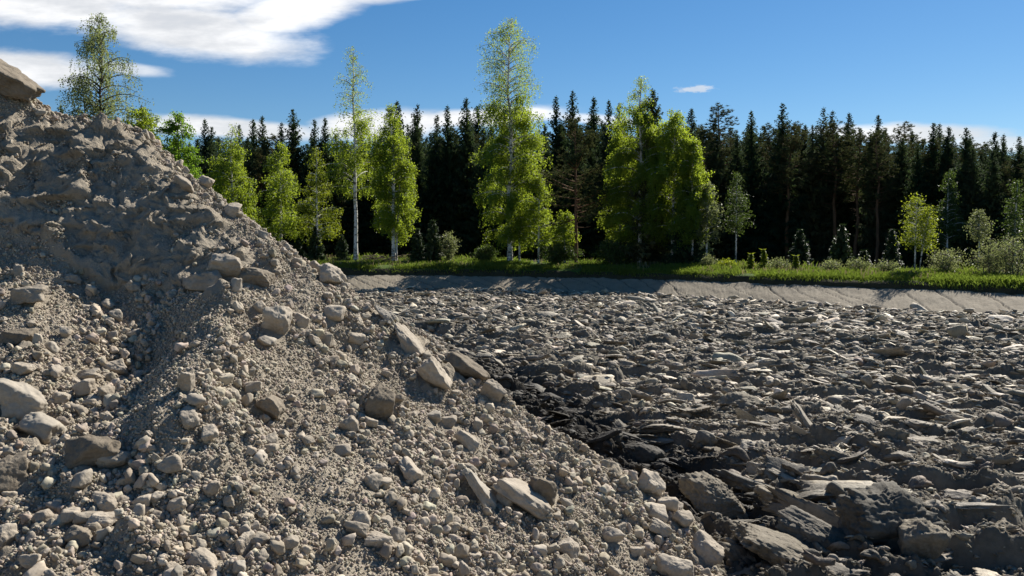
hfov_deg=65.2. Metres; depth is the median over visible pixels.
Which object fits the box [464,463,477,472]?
stone
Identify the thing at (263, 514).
stone
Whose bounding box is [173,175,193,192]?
boulder
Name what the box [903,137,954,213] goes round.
pine tree
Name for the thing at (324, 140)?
spruce tree
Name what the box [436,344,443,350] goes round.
stone
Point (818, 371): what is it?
clay clod
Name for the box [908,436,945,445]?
clay clod
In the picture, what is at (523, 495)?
boulder
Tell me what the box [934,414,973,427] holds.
clay clod
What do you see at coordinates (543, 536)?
stone
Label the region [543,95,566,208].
spruce tree
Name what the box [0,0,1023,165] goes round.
sky
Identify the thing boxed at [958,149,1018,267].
spruce tree
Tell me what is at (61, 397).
stone
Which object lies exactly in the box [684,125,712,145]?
pine tree
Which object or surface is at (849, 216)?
spruce tree
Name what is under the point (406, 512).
stone
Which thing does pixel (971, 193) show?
spruce tree
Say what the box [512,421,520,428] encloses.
stone
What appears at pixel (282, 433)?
stone
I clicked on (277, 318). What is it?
boulder
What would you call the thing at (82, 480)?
boulder
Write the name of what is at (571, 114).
spruce tree
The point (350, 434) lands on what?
stone
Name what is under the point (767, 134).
pine tree
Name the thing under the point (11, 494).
stone
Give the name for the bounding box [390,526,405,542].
boulder
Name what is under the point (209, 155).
spruce tree
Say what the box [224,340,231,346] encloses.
stone
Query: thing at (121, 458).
boulder
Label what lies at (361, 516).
boulder
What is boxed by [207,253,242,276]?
boulder
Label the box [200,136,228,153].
pine tree
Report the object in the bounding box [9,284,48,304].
boulder
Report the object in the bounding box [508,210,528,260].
birch tree
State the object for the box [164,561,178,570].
stone
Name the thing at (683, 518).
boulder
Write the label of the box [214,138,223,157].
spruce tree
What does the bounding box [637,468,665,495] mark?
boulder
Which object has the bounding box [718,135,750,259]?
tree
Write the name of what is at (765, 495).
clay clod
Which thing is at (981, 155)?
spruce tree
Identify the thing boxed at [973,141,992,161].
pine tree
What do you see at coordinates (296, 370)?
stone
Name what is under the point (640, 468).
clay clod
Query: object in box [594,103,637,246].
birch tree
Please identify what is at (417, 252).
spruce tree
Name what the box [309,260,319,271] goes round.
boulder
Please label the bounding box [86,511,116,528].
boulder
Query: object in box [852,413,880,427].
clay clod
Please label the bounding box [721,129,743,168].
pine tree
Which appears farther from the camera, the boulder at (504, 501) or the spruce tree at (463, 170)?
the spruce tree at (463, 170)
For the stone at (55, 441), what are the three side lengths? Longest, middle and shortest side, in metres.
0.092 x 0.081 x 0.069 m
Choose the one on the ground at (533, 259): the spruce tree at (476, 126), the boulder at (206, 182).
the spruce tree at (476, 126)
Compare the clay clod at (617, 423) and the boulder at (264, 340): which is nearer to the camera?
the boulder at (264, 340)
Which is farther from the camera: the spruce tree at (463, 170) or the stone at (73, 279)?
the spruce tree at (463, 170)
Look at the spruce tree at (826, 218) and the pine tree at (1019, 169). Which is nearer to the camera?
the pine tree at (1019, 169)
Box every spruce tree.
[55,106,63,113]
[193,139,200,167]
[195,120,217,175]
[198,127,223,185]
[202,140,222,190]
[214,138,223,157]
[218,149,250,211]
[219,148,228,173]
[235,124,249,208]
[239,137,262,220]
[243,119,261,213]
[251,115,272,217]
[261,145,293,242]
[265,122,295,241]
[284,143,338,254]
[285,109,306,223]
[294,240,305,258]
[304,226,326,260]
[308,119,321,164]
[315,118,341,255]
[320,134,353,256]
[332,234,350,260]
[334,149,380,255]
[360,138,380,253]
[364,137,410,256]
[369,100,420,256]
[380,156,414,256]
[405,125,411,174]
[406,104,429,202]
[408,142,428,255]
[408,228,426,261]
[409,133,453,253]
[422,219,444,260]
[424,105,463,256]
[426,115,443,192]
[437,97,481,256]
[439,131,460,234]
[454,128,506,258]
[468,105,490,229]
[487,129,523,258]
[513,131,537,258]
[521,131,563,261]
[531,124,573,261]
[537,123,549,159]
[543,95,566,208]
[547,125,605,258]
[562,91,584,168]
[583,96,602,192]
[585,138,598,243]
[587,138,615,258]
[592,99,619,257]
[595,121,604,158]
[609,104,629,188]
[621,88,676,264]
[661,177,715,264]
[685,109,705,247]
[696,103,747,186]
[702,134,741,260]
[703,122,728,245]
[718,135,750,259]
[725,120,771,262]
[726,134,744,191]
[741,111,763,223]
[747,103,811,262]
[758,133,767,185]
[782,137,799,246]
[787,229,813,266]
[792,125,832,263]
[796,124,814,219]
[802,108,845,263]
[810,125,820,152]
[815,110,852,240]
[827,223,855,267]
[830,113,869,256]
[853,115,897,264]
[853,136,886,249]
[855,249,870,266]
[857,129,866,168]
[870,138,914,262]
[881,143,892,213]
[882,229,903,268]
[895,145,939,265]
[906,131,922,203]
[913,123,951,262]
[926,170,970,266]
[930,124,944,183]
[932,128,983,266]
[933,137,955,256]
[934,126,959,256]
[945,148,996,266]
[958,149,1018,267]
[972,147,987,203]
[973,142,990,203]
[979,131,1008,244]
[993,133,1012,244]
[1001,151,1023,242]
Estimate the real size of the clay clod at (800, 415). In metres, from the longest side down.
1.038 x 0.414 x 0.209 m
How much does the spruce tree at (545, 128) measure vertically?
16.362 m
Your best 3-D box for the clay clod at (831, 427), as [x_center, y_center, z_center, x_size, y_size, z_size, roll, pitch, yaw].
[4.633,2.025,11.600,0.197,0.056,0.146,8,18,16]
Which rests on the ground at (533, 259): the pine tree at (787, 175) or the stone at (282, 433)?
the pine tree at (787, 175)
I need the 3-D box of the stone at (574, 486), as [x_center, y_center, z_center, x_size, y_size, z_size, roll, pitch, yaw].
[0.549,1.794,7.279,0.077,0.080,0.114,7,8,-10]
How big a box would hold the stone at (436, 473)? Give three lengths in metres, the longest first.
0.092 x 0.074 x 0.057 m
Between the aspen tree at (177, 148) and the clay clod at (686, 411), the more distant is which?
the aspen tree at (177, 148)
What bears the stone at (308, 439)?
on the dirt pile
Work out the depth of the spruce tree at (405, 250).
83.55 m
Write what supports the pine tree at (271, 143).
on the ground at (533, 259)
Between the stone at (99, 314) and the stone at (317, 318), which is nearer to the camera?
the stone at (99, 314)
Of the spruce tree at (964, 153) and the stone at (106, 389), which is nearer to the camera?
the stone at (106, 389)
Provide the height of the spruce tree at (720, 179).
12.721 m
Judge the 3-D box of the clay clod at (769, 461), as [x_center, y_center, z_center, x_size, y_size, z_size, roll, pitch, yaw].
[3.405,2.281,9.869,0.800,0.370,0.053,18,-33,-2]
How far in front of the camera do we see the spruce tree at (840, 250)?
53.29 m
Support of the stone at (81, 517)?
on the dirt pile
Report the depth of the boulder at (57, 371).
6.58 m
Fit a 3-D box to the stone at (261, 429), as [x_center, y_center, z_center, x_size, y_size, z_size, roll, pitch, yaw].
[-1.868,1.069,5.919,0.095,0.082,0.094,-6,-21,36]
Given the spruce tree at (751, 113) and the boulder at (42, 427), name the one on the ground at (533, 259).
the spruce tree at (751, 113)
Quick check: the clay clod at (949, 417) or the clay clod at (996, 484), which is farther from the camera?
the clay clod at (949, 417)
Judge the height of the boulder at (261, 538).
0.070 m
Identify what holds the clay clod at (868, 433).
on the clay clod
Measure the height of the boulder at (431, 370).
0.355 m
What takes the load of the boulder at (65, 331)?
on the dirt pile
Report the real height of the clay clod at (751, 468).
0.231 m
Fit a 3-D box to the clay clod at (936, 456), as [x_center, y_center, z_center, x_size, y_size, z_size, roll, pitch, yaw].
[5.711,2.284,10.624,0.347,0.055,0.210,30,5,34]
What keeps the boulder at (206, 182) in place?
on the dirt pile
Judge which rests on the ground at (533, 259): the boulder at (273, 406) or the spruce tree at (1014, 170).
the spruce tree at (1014, 170)
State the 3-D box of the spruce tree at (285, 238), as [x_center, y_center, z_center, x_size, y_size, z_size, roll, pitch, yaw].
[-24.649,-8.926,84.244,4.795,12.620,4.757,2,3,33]
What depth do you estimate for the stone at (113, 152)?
9.28 m
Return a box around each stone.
[0,316,8,321]
[1,446,18,455]
[1,491,17,497]
[18,553,41,568]
[27,320,34,326]
[27,491,44,495]
[34,109,46,115]
[50,438,59,445]
[52,391,71,403]
[64,274,81,284]
[70,377,79,383]
[71,293,80,299]
[73,511,95,523]
[79,327,87,334]
[81,304,90,308]
[82,395,102,406]
[95,311,103,318]
[97,384,115,397]
[99,411,114,420]
[104,317,113,323]
[106,331,117,338]
[110,150,121,155]
[116,495,129,502]
[120,405,126,411]
[124,280,141,291]
[125,328,140,336]
[136,133,146,140]
[136,354,142,361]
[143,348,152,353]
[145,430,153,436]
[151,491,164,501]
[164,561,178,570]
[166,496,186,512]
[167,293,175,299]
[179,405,199,429]
[182,167,189,173]
[188,534,200,542]
[189,340,199,347]
[195,372,204,376]
[198,494,207,499]
[201,424,218,441]
[203,487,210,497]
[209,390,216,396]
[211,505,222,512]
[212,348,221,355]
[223,495,234,506]
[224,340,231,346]
[230,475,241,480]
[254,548,268,562]
[256,240,266,246]
[257,427,264,435]
[257,510,267,517]
[260,254,268,258]
[266,431,277,443]
[278,429,288,437]
[285,418,295,425]
[287,394,295,400]
[290,465,299,475]
[293,368,301,373]
[301,329,310,336]
[301,435,315,444]
[311,451,318,458]
[312,314,322,322]
[313,369,323,376]
[314,563,324,573]
[323,292,332,298]
[340,282,349,289]
[343,521,368,537]
[344,431,355,438]
[373,463,387,472]
[375,425,386,430]
[380,477,392,488]
[381,370,392,377]
[381,515,392,528]
[384,491,395,505]
[399,405,407,412]
[401,508,410,515]
[410,411,417,417]
[410,493,417,504]
[432,469,440,478]
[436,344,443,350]
[442,449,452,456]
[448,522,460,531]
[451,561,458,568]
[452,389,459,396]
[453,411,462,416]
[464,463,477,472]
[470,551,481,559]
[474,566,481,572]
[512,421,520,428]
[530,425,537,431]
[536,459,543,466]
[538,532,547,540]
[564,520,573,529]
[569,481,577,491]
[607,565,622,575]
[615,522,626,532]
[644,549,651,556]
[654,535,664,544]
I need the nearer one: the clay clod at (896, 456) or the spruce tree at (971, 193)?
the clay clod at (896, 456)
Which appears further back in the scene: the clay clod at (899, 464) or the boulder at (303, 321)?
the clay clod at (899, 464)
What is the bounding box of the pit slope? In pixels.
[334,275,1023,312]
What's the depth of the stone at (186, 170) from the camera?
9.70 m
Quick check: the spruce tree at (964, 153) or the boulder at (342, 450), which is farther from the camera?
the spruce tree at (964, 153)
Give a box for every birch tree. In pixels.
[55,12,153,124]
[206,122,261,225]
[254,141,304,242]
[293,147,344,255]
[318,46,382,259]
[366,103,422,260]
[467,15,552,260]
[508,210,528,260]
[517,174,557,263]
[548,210,580,261]
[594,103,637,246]
[599,75,676,262]
[634,109,714,259]
[669,137,718,256]
[687,180,724,255]
[717,171,754,261]
[894,191,943,269]
[962,209,995,266]
[993,179,1023,263]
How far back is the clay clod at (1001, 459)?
10.43 m
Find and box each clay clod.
[537,392,563,406]
[540,414,553,420]
[547,410,568,416]
[547,419,573,426]
[565,408,576,412]
[600,424,673,446]
[612,419,625,428]
[620,443,665,463]
[633,465,669,481]
[634,424,686,433]
[660,411,686,417]
[661,388,675,393]
[666,417,678,421]
[667,405,705,416]
[678,471,748,519]
[679,427,697,434]
[685,404,714,412]
[688,456,714,459]
[702,446,722,452]
[715,436,738,445]
[717,542,755,562]
[724,392,765,408]
[727,566,751,575]
[729,520,809,566]
[730,519,762,523]
[740,439,769,450]
[742,421,772,426]
[746,461,761,475]
[753,485,798,503]
[756,414,779,421]
[757,461,801,485]
[758,454,815,480]
[775,505,845,542]
[789,398,812,427]
[790,422,806,434]
[795,474,837,489]
[798,449,814,452]
[810,366,838,377]
[815,447,850,464]
[825,426,837,429]
[830,403,848,413]
[835,480,945,545]
[846,431,872,437]
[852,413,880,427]
[855,404,887,416]
[872,461,911,469]
[880,425,891,428]
[883,452,914,459]
[891,374,916,386]
[897,517,951,566]
[903,418,947,428]
[908,420,929,425]
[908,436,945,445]
[930,453,942,459]
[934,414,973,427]
[940,459,974,467]
[952,441,969,453]
[955,426,979,434]
[968,487,988,494]
[977,452,1021,464]
[988,483,1009,488]
[995,518,1020,533]
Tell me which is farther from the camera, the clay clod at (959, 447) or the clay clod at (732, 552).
the clay clod at (959, 447)
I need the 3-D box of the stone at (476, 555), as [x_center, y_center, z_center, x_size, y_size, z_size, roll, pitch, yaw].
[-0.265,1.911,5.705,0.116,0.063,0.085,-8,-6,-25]
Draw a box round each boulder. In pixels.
[0,59,45,100]
[0,328,38,345]
[0,378,47,419]
[0,450,28,492]
[0,523,18,549]
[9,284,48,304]
[10,362,37,374]
[16,412,67,443]
[31,509,53,522]
[44,341,59,353]
[48,364,64,377]
[59,326,71,337]
[60,507,80,523]
[62,434,123,468]
[62,525,92,547]
[71,468,92,489]
[73,378,95,395]
[76,368,101,379]
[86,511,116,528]
[91,491,116,511]
[95,450,132,468]
[103,358,127,374]
[109,309,122,320]
[115,476,125,486]
[132,493,151,507]
[154,482,167,490]
[157,454,182,472]
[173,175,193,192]
[177,372,194,390]
[184,270,221,291]
[188,546,218,570]
[198,175,214,187]
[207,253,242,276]
[223,202,241,217]
[231,278,242,291]
[232,560,245,573]
[235,530,254,555]
[239,267,275,287]
[245,381,262,392]
[251,531,269,545]
[252,300,266,313]
[255,395,285,419]
[257,230,268,238]
[257,335,276,345]
[261,305,292,334]
[282,535,299,549]
[294,313,309,328]
[308,334,319,344]
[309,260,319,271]
[317,263,346,284]
[319,332,334,347]
[323,305,345,321]
[334,443,350,456]
[339,415,358,431]
[348,332,365,344]
[353,510,370,526]
[363,530,392,547]
[364,416,377,427]
[364,472,382,491]
[365,383,395,419]
[373,305,396,323]
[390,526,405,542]
[394,322,424,355]
[398,456,423,483]
[417,355,451,388]
[426,410,440,423]
[441,415,456,428]
[442,351,489,380]
[453,542,469,557]
[454,430,479,452]
[464,471,496,508]
[473,417,482,432]
[480,379,506,402]
[492,477,552,522]
[495,492,512,506]
[529,476,556,506]
[557,497,573,506]
[557,537,579,558]
[602,526,624,542]
[629,546,644,557]
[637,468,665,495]
[647,502,667,521]
[648,517,672,536]
[654,553,693,575]
[657,497,678,511]
[672,510,693,527]
[691,529,724,565]
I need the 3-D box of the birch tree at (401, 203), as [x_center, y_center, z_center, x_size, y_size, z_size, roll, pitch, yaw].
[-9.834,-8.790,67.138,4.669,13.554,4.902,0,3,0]
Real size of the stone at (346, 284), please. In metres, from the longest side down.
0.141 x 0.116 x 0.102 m
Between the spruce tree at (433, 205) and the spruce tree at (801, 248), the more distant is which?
the spruce tree at (433, 205)
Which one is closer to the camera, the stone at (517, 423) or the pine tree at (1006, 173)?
the stone at (517, 423)
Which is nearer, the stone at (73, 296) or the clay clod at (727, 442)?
the stone at (73, 296)
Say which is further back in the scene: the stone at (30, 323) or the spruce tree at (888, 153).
the spruce tree at (888, 153)
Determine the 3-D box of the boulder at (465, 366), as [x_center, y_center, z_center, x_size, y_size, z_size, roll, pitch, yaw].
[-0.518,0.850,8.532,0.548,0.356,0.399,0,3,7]
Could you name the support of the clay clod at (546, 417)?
on the pit floor
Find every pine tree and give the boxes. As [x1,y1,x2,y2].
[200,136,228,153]
[249,147,273,225]
[253,133,287,180]
[285,142,306,199]
[301,143,346,252]
[446,125,460,145]
[447,122,488,187]
[532,116,612,262]
[580,118,599,137]
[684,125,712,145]
[695,128,722,247]
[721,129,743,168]
[728,131,761,165]
[745,123,798,223]
[761,123,821,259]
[790,120,813,148]
[804,120,860,241]
[828,132,896,261]
[830,123,872,191]
[848,130,901,264]
[866,127,895,159]
[872,134,897,177]
[887,121,923,188]
[894,132,926,168]
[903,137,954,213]
[924,134,959,152]
[939,146,975,174]
[952,140,980,158]
[952,145,987,192]
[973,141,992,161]
[995,153,1023,241]
[996,136,1023,267]
[1009,148,1023,203]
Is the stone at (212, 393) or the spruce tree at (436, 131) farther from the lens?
the spruce tree at (436, 131)
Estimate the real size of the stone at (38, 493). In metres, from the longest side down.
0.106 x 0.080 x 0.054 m
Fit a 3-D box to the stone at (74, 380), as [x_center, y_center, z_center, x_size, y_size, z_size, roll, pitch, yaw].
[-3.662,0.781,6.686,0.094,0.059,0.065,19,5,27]
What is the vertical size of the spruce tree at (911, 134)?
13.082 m
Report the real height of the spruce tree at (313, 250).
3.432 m
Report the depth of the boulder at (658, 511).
7.53 m
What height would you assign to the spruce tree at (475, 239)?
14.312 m
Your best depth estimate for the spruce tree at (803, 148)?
78.28 m
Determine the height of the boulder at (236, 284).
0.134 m
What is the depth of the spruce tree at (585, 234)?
79.78 m
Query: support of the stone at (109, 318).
on the dirt pile
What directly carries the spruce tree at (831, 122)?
on the ground at (533, 259)
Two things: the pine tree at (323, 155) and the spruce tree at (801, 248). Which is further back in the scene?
the pine tree at (323, 155)
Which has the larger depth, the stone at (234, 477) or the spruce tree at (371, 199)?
the spruce tree at (371, 199)
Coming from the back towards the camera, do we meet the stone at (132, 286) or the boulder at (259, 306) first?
the stone at (132, 286)
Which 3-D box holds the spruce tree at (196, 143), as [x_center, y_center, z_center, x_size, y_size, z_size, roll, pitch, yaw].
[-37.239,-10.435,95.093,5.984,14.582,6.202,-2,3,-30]
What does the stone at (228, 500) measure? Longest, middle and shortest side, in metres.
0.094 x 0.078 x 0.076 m
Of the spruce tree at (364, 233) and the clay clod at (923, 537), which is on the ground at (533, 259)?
the spruce tree at (364, 233)
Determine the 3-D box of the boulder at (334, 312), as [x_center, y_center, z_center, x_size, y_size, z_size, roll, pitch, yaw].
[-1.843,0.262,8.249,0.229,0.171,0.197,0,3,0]
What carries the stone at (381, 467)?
on the dirt pile
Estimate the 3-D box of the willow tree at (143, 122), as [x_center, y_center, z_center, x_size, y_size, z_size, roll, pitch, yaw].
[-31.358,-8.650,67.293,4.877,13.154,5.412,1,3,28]
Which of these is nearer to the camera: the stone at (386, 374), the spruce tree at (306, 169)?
the stone at (386, 374)
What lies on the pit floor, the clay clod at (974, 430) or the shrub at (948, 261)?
the clay clod at (974, 430)
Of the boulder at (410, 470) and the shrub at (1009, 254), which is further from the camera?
the shrub at (1009, 254)
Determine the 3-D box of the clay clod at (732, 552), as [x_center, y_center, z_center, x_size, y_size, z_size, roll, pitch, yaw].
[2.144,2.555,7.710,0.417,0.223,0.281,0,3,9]
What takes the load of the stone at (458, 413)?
on the dirt pile
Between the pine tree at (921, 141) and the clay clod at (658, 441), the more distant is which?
the pine tree at (921, 141)
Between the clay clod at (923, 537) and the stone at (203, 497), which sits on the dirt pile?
the stone at (203, 497)
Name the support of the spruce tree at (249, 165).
on the ground at (533, 259)
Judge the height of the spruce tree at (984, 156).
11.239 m
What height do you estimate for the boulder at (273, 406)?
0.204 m
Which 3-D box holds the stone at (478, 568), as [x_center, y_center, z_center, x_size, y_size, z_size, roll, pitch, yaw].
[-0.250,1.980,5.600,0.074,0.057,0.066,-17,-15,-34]
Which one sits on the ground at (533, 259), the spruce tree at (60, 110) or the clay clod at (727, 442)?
the spruce tree at (60, 110)
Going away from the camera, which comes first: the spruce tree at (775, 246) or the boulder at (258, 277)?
the boulder at (258, 277)
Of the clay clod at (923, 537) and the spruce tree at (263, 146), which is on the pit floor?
the clay clod at (923, 537)
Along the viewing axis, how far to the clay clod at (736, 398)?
14.48 m
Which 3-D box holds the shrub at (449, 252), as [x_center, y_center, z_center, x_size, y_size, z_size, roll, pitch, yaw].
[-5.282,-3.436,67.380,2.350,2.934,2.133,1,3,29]
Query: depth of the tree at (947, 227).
59.36 m
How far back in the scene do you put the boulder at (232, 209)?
9.16 m
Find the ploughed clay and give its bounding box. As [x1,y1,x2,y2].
[353,286,1023,575]
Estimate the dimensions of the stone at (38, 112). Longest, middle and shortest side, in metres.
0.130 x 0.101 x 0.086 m
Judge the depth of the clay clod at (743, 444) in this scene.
11.30 m
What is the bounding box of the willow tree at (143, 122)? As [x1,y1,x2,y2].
[121,105,163,149]
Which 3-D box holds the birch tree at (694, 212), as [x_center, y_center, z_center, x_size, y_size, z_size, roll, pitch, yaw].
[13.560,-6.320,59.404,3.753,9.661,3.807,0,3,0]
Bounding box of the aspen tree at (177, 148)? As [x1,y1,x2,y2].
[154,111,209,179]
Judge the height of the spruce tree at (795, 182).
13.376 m
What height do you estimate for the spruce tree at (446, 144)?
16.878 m
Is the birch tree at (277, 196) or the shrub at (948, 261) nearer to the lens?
the shrub at (948, 261)
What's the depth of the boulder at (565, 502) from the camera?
6.88 m
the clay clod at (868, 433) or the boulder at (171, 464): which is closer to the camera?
the boulder at (171, 464)
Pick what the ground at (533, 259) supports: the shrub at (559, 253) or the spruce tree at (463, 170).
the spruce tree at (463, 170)
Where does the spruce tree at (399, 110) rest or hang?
on the ground at (533, 259)
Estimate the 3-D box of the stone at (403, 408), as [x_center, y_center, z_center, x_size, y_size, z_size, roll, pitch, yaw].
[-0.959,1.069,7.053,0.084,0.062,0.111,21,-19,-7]
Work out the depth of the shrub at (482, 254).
67.13 m
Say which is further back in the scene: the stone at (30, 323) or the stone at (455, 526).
the stone at (30, 323)
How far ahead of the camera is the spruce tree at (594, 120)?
86.17 m
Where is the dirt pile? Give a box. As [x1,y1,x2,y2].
[0,94,716,575]
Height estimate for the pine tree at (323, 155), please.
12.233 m
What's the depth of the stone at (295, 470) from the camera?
5.59 m
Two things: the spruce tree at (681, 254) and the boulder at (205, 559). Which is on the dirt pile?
the boulder at (205, 559)
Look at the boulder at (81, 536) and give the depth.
4.60 m
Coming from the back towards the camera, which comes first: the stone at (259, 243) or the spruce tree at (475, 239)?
the spruce tree at (475, 239)
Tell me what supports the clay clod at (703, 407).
on the clay clod at (686, 411)
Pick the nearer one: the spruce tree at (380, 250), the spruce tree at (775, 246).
the spruce tree at (775, 246)
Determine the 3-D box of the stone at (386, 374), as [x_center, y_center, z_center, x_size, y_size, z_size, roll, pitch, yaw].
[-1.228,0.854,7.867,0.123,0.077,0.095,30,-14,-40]
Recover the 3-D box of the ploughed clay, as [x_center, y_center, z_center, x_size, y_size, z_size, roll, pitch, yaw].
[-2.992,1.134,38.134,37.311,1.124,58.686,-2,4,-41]
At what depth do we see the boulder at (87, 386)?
6.41 m
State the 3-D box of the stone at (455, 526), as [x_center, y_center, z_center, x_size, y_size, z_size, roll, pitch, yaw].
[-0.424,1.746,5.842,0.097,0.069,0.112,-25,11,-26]
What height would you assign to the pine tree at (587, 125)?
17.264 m
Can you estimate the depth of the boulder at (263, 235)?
9.06 m
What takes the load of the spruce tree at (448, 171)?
on the ground at (533, 259)
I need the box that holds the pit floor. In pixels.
[354,287,1023,575]
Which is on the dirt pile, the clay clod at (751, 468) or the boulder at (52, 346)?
the boulder at (52, 346)
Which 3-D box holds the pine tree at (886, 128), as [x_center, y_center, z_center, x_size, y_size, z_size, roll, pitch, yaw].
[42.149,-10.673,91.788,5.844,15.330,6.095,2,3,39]
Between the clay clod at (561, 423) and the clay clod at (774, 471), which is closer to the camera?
the clay clod at (774, 471)
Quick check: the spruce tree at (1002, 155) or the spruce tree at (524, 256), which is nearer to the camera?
the spruce tree at (1002, 155)
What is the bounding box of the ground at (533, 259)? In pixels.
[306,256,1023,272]
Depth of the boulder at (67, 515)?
4.79 m
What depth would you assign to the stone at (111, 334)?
7.57 m
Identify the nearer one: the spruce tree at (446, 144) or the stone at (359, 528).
the stone at (359, 528)
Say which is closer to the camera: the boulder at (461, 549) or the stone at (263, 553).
the stone at (263, 553)
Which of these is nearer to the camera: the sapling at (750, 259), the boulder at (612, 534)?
the boulder at (612, 534)
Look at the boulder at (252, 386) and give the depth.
6.32 m
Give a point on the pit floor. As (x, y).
(986, 543)
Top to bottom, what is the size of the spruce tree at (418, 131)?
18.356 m
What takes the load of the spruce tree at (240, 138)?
on the ground at (533, 259)
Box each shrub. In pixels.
[434,230,461,260]
[469,244,500,260]
[532,241,582,262]
[589,237,638,264]
[698,253,719,265]
[717,257,736,265]
[761,257,792,268]
[817,258,843,269]
[841,256,872,270]
[868,258,907,271]
[922,247,971,271]
[963,237,1011,273]
[985,233,1023,274]
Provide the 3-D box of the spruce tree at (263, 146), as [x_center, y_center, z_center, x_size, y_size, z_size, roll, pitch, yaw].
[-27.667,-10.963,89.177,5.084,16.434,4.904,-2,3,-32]
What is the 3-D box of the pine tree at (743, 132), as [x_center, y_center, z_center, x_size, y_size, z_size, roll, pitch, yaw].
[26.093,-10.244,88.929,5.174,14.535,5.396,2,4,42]
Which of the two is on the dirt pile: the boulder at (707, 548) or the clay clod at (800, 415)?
the boulder at (707, 548)
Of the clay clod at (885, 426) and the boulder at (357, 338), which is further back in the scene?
the clay clod at (885, 426)
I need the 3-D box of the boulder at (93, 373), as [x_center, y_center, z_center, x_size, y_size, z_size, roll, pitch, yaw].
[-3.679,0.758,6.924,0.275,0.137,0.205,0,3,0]
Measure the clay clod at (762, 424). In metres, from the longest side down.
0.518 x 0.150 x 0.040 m
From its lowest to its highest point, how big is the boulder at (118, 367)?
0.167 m
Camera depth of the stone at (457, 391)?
7.98 m
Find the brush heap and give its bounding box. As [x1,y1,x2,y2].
[360,252,410,261]
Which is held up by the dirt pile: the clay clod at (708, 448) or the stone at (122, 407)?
the stone at (122, 407)
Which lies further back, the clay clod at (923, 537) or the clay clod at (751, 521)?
the clay clod at (751, 521)
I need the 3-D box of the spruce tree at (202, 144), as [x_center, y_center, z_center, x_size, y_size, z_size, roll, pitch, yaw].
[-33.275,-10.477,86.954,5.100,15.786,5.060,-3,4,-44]
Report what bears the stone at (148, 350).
on the dirt pile
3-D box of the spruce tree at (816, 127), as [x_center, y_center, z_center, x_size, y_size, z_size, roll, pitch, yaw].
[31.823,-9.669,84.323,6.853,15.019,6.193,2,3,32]
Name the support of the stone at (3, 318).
on the dirt pile
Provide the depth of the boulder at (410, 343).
8.29 m
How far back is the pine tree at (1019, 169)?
60.35 m
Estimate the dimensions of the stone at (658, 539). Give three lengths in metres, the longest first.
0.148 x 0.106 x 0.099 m
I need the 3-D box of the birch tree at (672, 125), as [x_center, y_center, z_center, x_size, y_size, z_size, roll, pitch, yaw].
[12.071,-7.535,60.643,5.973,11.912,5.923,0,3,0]
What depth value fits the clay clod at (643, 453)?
11.16 m
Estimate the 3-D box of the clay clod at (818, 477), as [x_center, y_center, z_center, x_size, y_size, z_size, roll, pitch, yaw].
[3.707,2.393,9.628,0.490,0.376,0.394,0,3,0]
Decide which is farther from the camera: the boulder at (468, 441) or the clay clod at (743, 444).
the clay clod at (743, 444)
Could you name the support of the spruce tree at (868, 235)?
on the ground at (533, 259)
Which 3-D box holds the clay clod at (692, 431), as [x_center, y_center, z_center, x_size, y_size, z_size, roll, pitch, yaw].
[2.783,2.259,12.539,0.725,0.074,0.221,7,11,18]
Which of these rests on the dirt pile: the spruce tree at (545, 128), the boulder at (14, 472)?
the boulder at (14, 472)
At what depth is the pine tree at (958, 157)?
68.48 m
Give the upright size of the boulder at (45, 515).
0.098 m
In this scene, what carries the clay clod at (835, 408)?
on the pit floor
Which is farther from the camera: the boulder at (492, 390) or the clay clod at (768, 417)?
the clay clod at (768, 417)
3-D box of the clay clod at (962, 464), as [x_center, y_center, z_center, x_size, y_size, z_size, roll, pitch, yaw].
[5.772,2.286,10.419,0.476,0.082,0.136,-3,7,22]
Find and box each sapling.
[746,253,756,268]
[757,248,768,268]
[790,255,799,269]
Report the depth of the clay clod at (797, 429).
11.78 m
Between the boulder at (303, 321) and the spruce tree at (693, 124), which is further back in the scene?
the spruce tree at (693, 124)
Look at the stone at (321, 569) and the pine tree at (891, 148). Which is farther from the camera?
the pine tree at (891, 148)
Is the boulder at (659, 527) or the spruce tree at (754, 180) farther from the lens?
the spruce tree at (754, 180)
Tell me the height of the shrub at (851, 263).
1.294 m
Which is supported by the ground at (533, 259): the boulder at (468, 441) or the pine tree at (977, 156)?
the pine tree at (977, 156)
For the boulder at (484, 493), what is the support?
on the dirt pile
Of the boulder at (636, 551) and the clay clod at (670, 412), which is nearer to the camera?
the boulder at (636, 551)

